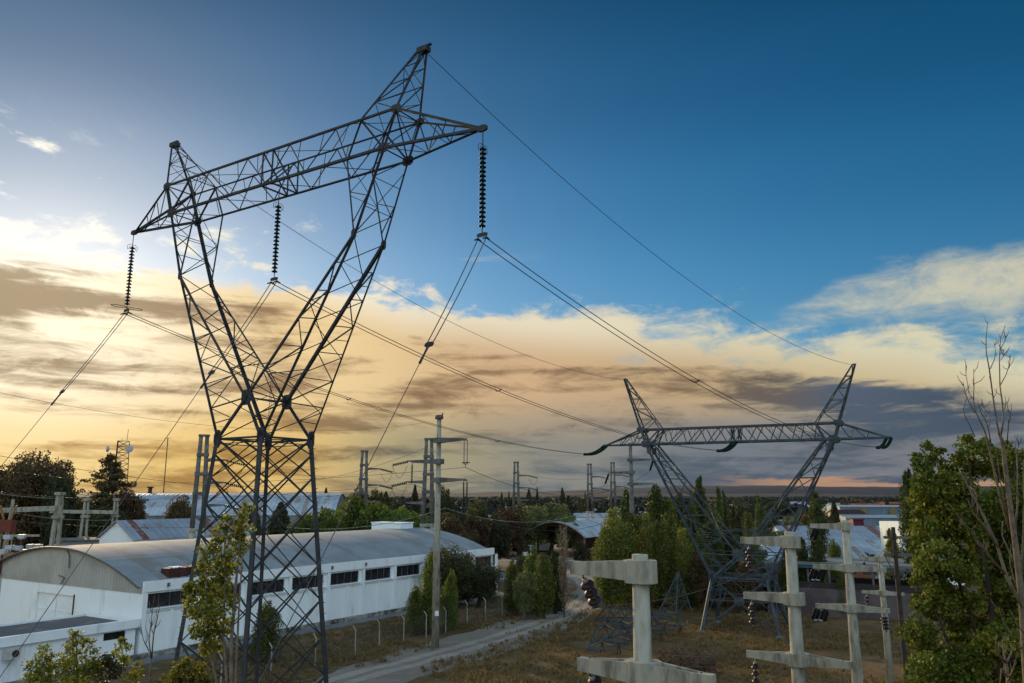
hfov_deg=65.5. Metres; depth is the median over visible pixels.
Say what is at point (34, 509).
gantry beam
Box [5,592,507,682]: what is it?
pavement
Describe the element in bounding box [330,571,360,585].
window
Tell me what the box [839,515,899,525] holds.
blue factory
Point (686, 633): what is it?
grass tufts
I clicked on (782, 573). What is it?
poplar tree
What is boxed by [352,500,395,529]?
round tree
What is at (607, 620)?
lattice section
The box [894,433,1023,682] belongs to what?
leafy tree
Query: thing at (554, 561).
poplar tree
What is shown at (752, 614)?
post insulator
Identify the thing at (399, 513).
round tree
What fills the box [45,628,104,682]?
young tree
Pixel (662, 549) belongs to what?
poplar tree
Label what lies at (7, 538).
switchgear post
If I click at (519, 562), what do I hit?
round tree
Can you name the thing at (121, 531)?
gabled shed
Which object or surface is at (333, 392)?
conductor bundle
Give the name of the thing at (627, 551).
poplar tree
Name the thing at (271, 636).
poplar tree
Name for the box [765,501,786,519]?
round tree
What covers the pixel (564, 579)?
bare poplar
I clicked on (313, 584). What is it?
window
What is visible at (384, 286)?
earth wire
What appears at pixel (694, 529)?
poplar tree
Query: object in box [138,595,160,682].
bare tree
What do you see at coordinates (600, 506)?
distant wood
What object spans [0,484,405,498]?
line wire
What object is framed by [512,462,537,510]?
twin pole
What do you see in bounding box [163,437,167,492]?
radio mast
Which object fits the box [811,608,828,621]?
post insulator
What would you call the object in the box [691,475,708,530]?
poplar tree
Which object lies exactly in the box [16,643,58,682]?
young tree
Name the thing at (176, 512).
round tree
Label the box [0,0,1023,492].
sky
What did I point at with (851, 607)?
concrete post
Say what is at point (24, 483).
round tree
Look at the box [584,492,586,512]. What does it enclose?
cypress tree
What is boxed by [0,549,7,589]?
switchgear post
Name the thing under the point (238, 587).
window
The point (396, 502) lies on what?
round tree
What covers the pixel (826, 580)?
poplar tree
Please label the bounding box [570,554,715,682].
concrete post
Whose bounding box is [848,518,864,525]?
maroon store
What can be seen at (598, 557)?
poplar tree
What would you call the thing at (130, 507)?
round tree
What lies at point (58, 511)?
gantry post
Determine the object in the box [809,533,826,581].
poplar tree
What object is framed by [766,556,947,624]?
long building
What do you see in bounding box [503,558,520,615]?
poplar tree
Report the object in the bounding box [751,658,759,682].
post insulator
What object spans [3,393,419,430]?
long wire
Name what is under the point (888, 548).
poplar tree
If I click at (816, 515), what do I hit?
poplar tree
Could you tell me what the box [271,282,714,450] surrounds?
conductor bundle
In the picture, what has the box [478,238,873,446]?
conductor bundle
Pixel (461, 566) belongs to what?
round tree
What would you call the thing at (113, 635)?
window
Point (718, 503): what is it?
poplar tree
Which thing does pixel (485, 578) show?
round tree
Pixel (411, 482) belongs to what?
line insulator
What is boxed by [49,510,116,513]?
gantry beam
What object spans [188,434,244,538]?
twin pole
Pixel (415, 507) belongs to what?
cypress tree
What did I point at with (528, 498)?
cypress tree
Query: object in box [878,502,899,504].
brick house
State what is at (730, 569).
round tree
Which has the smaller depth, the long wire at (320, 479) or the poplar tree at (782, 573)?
the poplar tree at (782, 573)
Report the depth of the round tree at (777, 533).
136.64 m
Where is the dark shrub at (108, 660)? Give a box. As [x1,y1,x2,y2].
[90,652,127,682]
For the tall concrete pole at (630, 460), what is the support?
on the ground at (873, 664)
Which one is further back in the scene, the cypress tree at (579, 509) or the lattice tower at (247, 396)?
the cypress tree at (579, 509)
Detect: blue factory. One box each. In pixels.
[821,505,937,523]
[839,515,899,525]
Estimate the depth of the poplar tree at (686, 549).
93.35 m
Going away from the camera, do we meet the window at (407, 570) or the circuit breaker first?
the circuit breaker
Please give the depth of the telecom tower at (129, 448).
172.91 m
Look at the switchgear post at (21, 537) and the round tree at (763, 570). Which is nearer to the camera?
the switchgear post at (21, 537)
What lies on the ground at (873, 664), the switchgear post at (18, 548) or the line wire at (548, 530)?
the switchgear post at (18, 548)
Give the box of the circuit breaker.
[0,505,39,554]
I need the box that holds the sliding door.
[36,592,74,619]
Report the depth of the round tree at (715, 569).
92.73 m
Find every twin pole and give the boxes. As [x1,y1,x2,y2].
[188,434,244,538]
[358,450,392,510]
[390,438,434,528]
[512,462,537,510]
[586,464,609,518]
[610,462,628,518]
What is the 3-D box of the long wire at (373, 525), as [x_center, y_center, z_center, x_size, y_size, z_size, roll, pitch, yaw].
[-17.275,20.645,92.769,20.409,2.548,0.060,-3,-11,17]
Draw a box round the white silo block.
[879,521,905,579]
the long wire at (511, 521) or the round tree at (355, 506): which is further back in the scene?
the round tree at (355, 506)
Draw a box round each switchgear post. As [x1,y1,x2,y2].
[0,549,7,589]
[3,535,12,556]
[4,545,14,555]
[13,546,22,551]
[17,534,26,545]
[26,544,33,548]
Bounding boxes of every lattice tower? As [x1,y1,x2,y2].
[131,42,487,682]
[603,363,890,639]
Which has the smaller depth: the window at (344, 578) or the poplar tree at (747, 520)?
the window at (344, 578)
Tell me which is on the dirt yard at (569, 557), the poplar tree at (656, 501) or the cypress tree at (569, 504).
the cypress tree at (569, 504)
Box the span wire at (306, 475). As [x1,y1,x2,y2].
[228,458,380,476]
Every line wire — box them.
[0,467,464,482]
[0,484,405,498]
[17,513,460,527]
[413,484,603,509]
[465,467,647,495]
[466,501,643,530]
[602,571,748,605]
[688,628,751,667]
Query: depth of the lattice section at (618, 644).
71.38 m
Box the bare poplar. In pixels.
[556,524,570,616]
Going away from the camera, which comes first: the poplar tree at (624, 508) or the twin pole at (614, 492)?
the poplar tree at (624, 508)
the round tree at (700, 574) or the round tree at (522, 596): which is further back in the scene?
the round tree at (700, 574)
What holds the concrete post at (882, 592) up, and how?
on the ground at (873, 664)
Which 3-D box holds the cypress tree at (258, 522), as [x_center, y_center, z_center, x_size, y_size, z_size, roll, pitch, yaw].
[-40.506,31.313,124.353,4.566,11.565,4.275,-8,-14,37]
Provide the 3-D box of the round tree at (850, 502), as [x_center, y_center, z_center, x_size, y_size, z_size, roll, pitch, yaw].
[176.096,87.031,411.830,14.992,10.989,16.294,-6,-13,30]
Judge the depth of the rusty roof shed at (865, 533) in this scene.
151.76 m
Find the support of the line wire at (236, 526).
attached to the line insulator at (463, 500)
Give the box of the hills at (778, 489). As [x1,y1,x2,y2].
[76,485,1011,494]
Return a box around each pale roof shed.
[739,550,809,584]
[759,540,964,584]
[759,546,871,577]
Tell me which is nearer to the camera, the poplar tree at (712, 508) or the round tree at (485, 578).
the round tree at (485, 578)
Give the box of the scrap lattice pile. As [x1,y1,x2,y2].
[657,646,717,672]
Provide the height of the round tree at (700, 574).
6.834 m
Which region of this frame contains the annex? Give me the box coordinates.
[0,613,140,682]
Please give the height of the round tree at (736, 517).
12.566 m
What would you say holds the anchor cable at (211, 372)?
hanging from the insulator string at (276, 240)
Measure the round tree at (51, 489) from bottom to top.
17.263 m
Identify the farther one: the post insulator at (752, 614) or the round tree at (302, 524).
the round tree at (302, 524)
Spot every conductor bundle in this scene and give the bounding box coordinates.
[125,313,581,453]
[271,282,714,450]
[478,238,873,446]
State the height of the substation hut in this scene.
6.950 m
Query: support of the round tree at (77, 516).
on the ground at (873, 664)
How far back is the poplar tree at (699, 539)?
94.73 m
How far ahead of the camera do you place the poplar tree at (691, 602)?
92.33 m
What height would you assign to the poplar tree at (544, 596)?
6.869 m
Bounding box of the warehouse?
[0,521,497,660]
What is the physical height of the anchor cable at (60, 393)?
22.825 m
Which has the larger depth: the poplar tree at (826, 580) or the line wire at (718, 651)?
the poplar tree at (826, 580)
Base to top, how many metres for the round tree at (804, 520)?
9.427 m
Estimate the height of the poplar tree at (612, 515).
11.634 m
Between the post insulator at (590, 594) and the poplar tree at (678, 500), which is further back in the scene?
the poplar tree at (678, 500)
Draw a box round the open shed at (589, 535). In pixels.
[524,518,618,555]
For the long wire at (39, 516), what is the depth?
93.45 m
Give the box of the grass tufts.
[152,592,1020,682]
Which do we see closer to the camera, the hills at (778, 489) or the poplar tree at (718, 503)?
the poplar tree at (718, 503)
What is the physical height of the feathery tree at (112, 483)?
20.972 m
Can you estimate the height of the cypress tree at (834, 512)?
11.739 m
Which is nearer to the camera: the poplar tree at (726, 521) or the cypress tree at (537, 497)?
the poplar tree at (726, 521)
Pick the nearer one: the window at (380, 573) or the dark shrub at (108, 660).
the dark shrub at (108, 660)
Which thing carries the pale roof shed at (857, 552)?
on the ground at (873, 664)
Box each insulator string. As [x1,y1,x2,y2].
[111,235,141,314]
[267,190,282,283]
[474,131,489,241]
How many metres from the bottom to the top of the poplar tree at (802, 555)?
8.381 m
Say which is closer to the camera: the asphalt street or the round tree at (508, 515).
the asphalt street
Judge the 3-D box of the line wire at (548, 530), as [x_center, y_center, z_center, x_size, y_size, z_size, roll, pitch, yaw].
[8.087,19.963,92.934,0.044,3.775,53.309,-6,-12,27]
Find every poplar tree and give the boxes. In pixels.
[249,600,284,663]
[404,585,424,634]
[418,551,443,632]
[441,569,458,629]
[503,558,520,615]
[522,546,542,614]
[531,553,557,618]
[546,549,566,612]
[591,526,616,604]
[597,506,626,594]
[597,517,624,606]
[614,522,637,606]
[617,489,636,526]
[620,512,643,593]
[630,527,659,606]
[633,512,659,601]
[643,483,666,535]
[648,520,675,606]
[656,497,683,585]
[660,512,684,602]
[669,492,685,528]
[671,528,696,607]
[674,560,702,607]
[677,503,701,531]
[683,516,707,557]
[690,528,715,603]
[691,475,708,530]
[702,518,726,563]
[705,503,722,553]
[714,486,723,556]
[721,490,729,546]
[721,528,741,580]
[741,511,755,536]
[754,494,767,536]
[779,555,787,613]
[797,536,811,581]
[806,491,830,551]
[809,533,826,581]
[824,575,828,588]
[825,538,844,576]
[835,571,845,614]
[881,528,906,579]
[896,468,922,582]
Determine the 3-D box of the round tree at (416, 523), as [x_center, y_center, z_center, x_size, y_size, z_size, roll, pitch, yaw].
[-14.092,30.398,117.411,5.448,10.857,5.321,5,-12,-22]
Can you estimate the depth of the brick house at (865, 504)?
323.31 m
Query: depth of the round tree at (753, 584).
89.07 m
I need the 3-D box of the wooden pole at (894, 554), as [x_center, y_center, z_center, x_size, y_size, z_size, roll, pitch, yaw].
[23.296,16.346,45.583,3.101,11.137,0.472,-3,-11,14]
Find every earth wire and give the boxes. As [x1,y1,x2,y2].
[173,147,621,379]
[426,52,850,364]
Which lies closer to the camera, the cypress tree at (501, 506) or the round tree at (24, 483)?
the round tree at (24, 483)
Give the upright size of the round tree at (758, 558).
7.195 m
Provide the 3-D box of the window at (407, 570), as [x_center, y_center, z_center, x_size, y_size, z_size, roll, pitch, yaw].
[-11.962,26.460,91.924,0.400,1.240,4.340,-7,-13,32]
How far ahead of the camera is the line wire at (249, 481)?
94.50 m
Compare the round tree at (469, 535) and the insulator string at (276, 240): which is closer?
the insulator string at (276, 240)
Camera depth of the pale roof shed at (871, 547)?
123.72 m
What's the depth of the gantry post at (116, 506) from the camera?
121.28 m
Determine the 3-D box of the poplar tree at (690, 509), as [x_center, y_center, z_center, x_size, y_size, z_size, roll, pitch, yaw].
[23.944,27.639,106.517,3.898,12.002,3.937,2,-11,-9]
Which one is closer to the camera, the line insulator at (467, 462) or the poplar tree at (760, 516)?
the line insulator at (467, 462)
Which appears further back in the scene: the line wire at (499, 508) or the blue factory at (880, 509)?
the blue factory at (880, 509)
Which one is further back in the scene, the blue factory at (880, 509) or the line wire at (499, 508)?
the blue factory at (880, 509)
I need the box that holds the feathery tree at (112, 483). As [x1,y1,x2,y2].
[72,452,148,531]
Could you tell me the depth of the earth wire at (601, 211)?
43.43 m
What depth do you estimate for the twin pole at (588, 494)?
204.17 m
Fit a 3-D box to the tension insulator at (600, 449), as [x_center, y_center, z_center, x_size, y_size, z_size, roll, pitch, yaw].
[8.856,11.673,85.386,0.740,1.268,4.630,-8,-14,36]
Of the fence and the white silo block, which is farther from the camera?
the white silo block
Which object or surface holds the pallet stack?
on the dirt yard at (569, 557)
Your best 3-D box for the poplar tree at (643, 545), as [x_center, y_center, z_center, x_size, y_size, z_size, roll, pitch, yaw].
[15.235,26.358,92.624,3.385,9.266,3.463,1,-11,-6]
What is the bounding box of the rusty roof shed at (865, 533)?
[769,526,953,544]
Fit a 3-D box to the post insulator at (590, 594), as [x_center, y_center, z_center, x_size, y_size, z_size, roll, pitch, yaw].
[1.824,5.763,18.359,0.327,0.788,0.770,-8,-13,34]
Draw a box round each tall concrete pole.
[411,413,466,648]
[608,443,654,518]
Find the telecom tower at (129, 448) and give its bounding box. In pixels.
[106,429,132,506]
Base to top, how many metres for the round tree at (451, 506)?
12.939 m
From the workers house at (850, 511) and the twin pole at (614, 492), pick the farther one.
the workers house at (850, 511)
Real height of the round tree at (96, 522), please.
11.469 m
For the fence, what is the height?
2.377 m
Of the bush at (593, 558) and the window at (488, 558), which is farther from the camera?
the bush at (593, 558)
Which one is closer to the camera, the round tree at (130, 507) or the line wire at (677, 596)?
the line wire at (677, 596)
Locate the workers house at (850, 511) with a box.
[826,509,865,515]
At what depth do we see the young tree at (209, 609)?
25.39 m
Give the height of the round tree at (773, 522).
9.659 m
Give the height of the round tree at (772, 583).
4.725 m
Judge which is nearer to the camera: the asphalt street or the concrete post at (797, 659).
the concrete post at (797, 659)
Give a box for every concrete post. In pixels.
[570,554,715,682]
[740,531,852,682]
[810,520,889,682]
[859,555,904,682]
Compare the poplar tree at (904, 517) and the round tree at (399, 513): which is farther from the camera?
the round tree at (399, 513)
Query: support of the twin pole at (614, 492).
on the dirt yard at (569, 557)
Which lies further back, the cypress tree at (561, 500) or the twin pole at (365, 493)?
the cypress tree at (561, 500)
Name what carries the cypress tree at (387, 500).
on the ground at (873, 664)
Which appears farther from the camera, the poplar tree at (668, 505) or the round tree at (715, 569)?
the poplar tree at (668, 505)
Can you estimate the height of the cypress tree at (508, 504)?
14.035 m
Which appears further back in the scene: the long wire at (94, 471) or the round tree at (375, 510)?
the round tree at (375, 510)
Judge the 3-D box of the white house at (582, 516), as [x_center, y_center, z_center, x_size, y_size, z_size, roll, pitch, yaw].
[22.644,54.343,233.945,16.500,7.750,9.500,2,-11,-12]
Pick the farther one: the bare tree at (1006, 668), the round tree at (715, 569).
the round tree at (715, 569)
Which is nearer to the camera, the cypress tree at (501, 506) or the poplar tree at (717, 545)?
the poplar tree at (717, 545)
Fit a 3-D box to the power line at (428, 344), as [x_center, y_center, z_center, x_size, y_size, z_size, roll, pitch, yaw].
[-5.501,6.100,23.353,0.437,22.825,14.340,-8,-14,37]
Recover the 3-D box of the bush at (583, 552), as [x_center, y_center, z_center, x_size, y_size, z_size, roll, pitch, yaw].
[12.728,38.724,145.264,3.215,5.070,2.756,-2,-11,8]
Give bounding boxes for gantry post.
[47,492,65,545]
[77,498,90,537]
[111,498,119,523]
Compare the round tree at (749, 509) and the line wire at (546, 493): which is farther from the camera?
the round tree at (749, 509)
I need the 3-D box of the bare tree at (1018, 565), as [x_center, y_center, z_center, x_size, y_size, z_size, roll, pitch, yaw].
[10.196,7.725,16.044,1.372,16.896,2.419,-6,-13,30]
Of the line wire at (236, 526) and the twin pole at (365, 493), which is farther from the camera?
the twin pole at (365, 493)
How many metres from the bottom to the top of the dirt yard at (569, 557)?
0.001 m
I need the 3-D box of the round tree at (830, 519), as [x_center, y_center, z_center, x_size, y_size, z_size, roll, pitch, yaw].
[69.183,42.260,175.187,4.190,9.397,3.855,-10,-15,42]
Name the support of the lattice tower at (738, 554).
on the ground at (873, 664)
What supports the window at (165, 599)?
in the warehouse
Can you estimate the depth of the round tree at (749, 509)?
185.28 m
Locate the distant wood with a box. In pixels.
[76,495,1008,531]
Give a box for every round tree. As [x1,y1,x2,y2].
[0,448,80,553]
[38,471,76,545]
[67,501,104,537]
[71,504,128,537]
[115,488,146,519]
[164,494,190,518]
[285,512,325,533]
[306,505,350,531]
[335,493,371,530]
[350,487,369,506]
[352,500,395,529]
[369,488,385,509]
[379,506,415,527]
[390,498,406,516]
[401,511,429,527]
[424,540,476,604]
[434,485,450,519]
[440,498,459,531]
[440,512,467,534]
[456,530,479,543]
[457,514,491,547]
[459,558,502,607]
[466,499,488,527]
[480,512,513,566]
[496,504,527,558]
[509,506,549,553]
[512,571,536,619]
[515,555,525,572]
[526,502,575,553]
[553,515,578,556]
[688,550,714,611]
[705,563,727,608]
[712,556,736,606]
[725,568,751,613]
[727,498,745,547]
[736,559,762,610]
[739,544,767,570]
[743,501,755,527]
[760,564,770,610]
[764,512,781,534]
[764,569,785,605]
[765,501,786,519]
[767,530,783,536]
[781,517,806,525]
[797,512,809,525]
[824,513,834,522]
[840,499,866,504]
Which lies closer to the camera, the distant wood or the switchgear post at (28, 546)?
the switchgear post at (28, 546)
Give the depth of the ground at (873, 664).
67.70 m
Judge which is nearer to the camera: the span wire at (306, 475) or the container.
the span wire at (306, 475)
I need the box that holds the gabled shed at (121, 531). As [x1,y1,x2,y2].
[97,517,250,543]
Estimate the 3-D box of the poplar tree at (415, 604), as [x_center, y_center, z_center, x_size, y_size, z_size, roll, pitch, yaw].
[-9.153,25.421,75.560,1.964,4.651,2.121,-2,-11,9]
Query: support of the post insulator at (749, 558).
hanging from the concrete post at (797, 659)
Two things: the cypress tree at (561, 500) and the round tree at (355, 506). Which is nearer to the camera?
the round tree at (355, 506)
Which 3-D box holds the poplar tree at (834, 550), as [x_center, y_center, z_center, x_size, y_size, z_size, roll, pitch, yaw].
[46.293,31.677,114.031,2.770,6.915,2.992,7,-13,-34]
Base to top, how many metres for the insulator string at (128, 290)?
4.683 m
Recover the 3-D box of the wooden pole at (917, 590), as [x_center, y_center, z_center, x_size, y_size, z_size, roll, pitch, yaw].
[30.637,20.015,59.215,3.042,9.086,0.270,-3,-11,14]
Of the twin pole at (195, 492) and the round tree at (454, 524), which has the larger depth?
the round tree at (454, 524)
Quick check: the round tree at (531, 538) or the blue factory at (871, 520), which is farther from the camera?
the blue factory at (871, 520)
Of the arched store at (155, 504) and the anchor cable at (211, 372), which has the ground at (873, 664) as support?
the arched store at (155, 504)
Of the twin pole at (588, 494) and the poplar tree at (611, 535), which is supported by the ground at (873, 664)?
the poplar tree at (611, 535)
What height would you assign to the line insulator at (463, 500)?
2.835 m
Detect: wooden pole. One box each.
[883,527,936,681]
[898,551,926,652]
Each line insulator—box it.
[407,463,415,483]
[461,440,469,466]
[462,480,467,509]
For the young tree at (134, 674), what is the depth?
35.64 m
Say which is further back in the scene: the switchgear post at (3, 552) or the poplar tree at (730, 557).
the poplar tree at (730, 557)
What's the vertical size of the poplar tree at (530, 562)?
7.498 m
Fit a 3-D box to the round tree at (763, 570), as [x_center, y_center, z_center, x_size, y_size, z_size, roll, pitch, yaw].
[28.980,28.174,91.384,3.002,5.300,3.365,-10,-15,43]
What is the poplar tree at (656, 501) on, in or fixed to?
on the ground at (873, 664)
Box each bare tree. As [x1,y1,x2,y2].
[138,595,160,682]
[956,318,1023,682]
[995,634,1016,682]
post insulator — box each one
[581,575,600,608]
[588,673,601,682]
[745,544,753,571]
[748,600,756,628]
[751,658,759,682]
[808,569,825,580]
[810,528,818,539]
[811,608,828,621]
[865,594,869,605]
[880,613,889,632]
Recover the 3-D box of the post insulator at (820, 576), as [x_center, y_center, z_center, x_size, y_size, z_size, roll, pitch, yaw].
[14.268,10.925,37.221,0.700,0.518,0.903,-8,-13,34]
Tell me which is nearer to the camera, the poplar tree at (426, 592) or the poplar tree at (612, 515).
the poplar tree at (426, 592)
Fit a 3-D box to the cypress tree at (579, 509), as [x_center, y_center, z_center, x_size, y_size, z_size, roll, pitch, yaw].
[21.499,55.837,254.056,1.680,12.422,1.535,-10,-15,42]
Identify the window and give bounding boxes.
[103,631,124,640]
[146,591,190,609]
[202,584,239,601]
[252,579,285,596]
[292,575,325,591]
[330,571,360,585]
[365,567,392,581]
[397,564,419,577]
[475,556,491,565]
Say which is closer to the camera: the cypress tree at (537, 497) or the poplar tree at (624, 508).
the poplar tree at (624, 508)
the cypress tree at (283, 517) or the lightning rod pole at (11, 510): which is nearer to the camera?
the lightning rod pole at (11, 510)
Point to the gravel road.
(405, 675)
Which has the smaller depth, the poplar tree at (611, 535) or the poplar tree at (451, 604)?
the poplar tree at (451, 604)
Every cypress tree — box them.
[247,509,261,535]
[265,502,290,534]
[383,491,390,509]
[409,484,419,515]
[499,492,503,511]
[507,491,510,508]
[525,489,532,506]
[535,488,538,506]
[559,488,566,510]
[566,495,574,514]
[578,499,580,512]
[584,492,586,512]
[830,500,840,522]
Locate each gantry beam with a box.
[0,506,55,512]
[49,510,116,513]
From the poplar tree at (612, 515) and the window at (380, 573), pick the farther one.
the poplar tree at (612, 515)
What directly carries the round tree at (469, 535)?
on the ground at (873, 664)
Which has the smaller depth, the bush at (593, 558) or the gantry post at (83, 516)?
the gantry post at (83, 516)
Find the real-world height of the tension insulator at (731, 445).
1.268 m
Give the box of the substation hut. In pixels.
[49,537,99,545]
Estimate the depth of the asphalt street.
127.40 m
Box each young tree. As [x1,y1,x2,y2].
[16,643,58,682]
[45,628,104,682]
[111,636,135,682]
[118,659,143,682]
[181,500,256,682]
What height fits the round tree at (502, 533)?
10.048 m
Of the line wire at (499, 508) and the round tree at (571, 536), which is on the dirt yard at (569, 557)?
the round tree at (571, 536)
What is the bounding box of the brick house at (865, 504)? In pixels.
[848,503,882,504]
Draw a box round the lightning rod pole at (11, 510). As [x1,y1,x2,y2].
[2,496,14,557]
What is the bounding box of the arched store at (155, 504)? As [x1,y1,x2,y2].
[134,493,345,534]
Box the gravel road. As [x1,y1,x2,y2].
[312,572,601,682]
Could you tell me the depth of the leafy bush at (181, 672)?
28.23 m
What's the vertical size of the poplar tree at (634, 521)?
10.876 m
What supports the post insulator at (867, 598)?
hanging from the concrete post at (882, 592)
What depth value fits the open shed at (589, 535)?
172.78 m
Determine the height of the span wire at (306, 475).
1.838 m
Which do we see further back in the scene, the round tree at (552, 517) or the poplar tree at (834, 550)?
the round tree at (552, 517)
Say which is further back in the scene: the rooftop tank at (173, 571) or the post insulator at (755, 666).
the rooftop tank at (173, 571)
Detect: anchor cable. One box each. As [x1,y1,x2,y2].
[0,282,276,676]
[0,313,127,466]
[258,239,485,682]
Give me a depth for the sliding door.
71.64 m
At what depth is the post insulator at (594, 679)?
17.70 m
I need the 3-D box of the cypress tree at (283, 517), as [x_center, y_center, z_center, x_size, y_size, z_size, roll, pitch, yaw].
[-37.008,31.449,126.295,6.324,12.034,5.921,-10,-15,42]
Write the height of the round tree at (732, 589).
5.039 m
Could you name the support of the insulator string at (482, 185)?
hanging from the lattice tower at (247, 396)
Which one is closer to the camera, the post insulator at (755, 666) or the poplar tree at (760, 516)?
the post insulator at (755, 666)
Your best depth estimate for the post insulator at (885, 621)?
35.75 m
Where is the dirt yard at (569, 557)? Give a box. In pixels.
[498,543,579,584]
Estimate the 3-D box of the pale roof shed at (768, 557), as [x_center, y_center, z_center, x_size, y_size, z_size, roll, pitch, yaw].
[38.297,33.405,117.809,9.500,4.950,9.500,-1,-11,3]
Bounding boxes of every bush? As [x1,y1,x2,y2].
[159,655,215,682]
[573,540,590,560]
[587,550,595,560]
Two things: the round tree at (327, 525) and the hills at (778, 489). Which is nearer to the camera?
the round tree at (327, 525)
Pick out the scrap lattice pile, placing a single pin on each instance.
(689, 661)
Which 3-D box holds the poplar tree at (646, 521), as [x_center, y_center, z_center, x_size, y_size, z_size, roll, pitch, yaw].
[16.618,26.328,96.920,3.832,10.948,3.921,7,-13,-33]
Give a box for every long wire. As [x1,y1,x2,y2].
[2,456,196,484]
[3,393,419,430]
[3,511,74,519]
[225,446,428,486]
[288,508,444,528]
[446,508,586,521]
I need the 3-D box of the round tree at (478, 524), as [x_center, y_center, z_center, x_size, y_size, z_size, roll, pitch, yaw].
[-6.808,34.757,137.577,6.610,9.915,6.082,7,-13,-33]
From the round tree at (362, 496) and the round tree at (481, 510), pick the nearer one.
the round tree at (362, 496)
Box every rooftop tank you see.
[161,566,189,577]
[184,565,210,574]
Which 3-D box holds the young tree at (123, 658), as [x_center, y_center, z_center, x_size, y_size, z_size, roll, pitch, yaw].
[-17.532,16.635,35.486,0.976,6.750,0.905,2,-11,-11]
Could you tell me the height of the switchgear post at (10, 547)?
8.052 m
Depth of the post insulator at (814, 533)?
37.46 m
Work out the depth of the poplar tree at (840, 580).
86.34 m
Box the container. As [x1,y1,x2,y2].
[529,541,548,551]
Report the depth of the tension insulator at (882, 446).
73.54 m
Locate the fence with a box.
[219,594,518,682]
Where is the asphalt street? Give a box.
[498,572,570,582]
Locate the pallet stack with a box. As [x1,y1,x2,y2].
[512,543,523,553]
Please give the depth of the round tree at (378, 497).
164.57 m
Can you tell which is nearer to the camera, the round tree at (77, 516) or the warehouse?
the warehouse
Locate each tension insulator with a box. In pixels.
[583,445,607,455]
[716,441,737,451]
[875,437,892,448]
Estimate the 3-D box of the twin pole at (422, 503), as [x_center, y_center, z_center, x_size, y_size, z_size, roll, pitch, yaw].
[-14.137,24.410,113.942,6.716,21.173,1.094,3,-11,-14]
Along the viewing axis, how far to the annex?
60.66 m
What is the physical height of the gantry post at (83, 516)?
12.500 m
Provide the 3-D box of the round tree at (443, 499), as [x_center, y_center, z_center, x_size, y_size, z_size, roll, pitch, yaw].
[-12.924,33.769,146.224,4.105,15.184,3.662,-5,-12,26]
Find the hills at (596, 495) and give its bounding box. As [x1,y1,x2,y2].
[75,493,1018,497]
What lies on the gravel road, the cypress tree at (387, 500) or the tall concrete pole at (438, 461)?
the tall concrete pole at (438, 461)
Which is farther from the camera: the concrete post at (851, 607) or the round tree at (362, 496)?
the round tree at (362, 496)
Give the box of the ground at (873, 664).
[0,498,1021,682]
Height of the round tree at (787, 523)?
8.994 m
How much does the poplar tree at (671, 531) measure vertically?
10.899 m
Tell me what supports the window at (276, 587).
in the warehouse
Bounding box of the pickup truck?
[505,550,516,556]
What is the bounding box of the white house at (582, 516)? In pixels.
[573,513,619,521]
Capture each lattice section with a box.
[587,572,690,654]
[591,593,660,629]

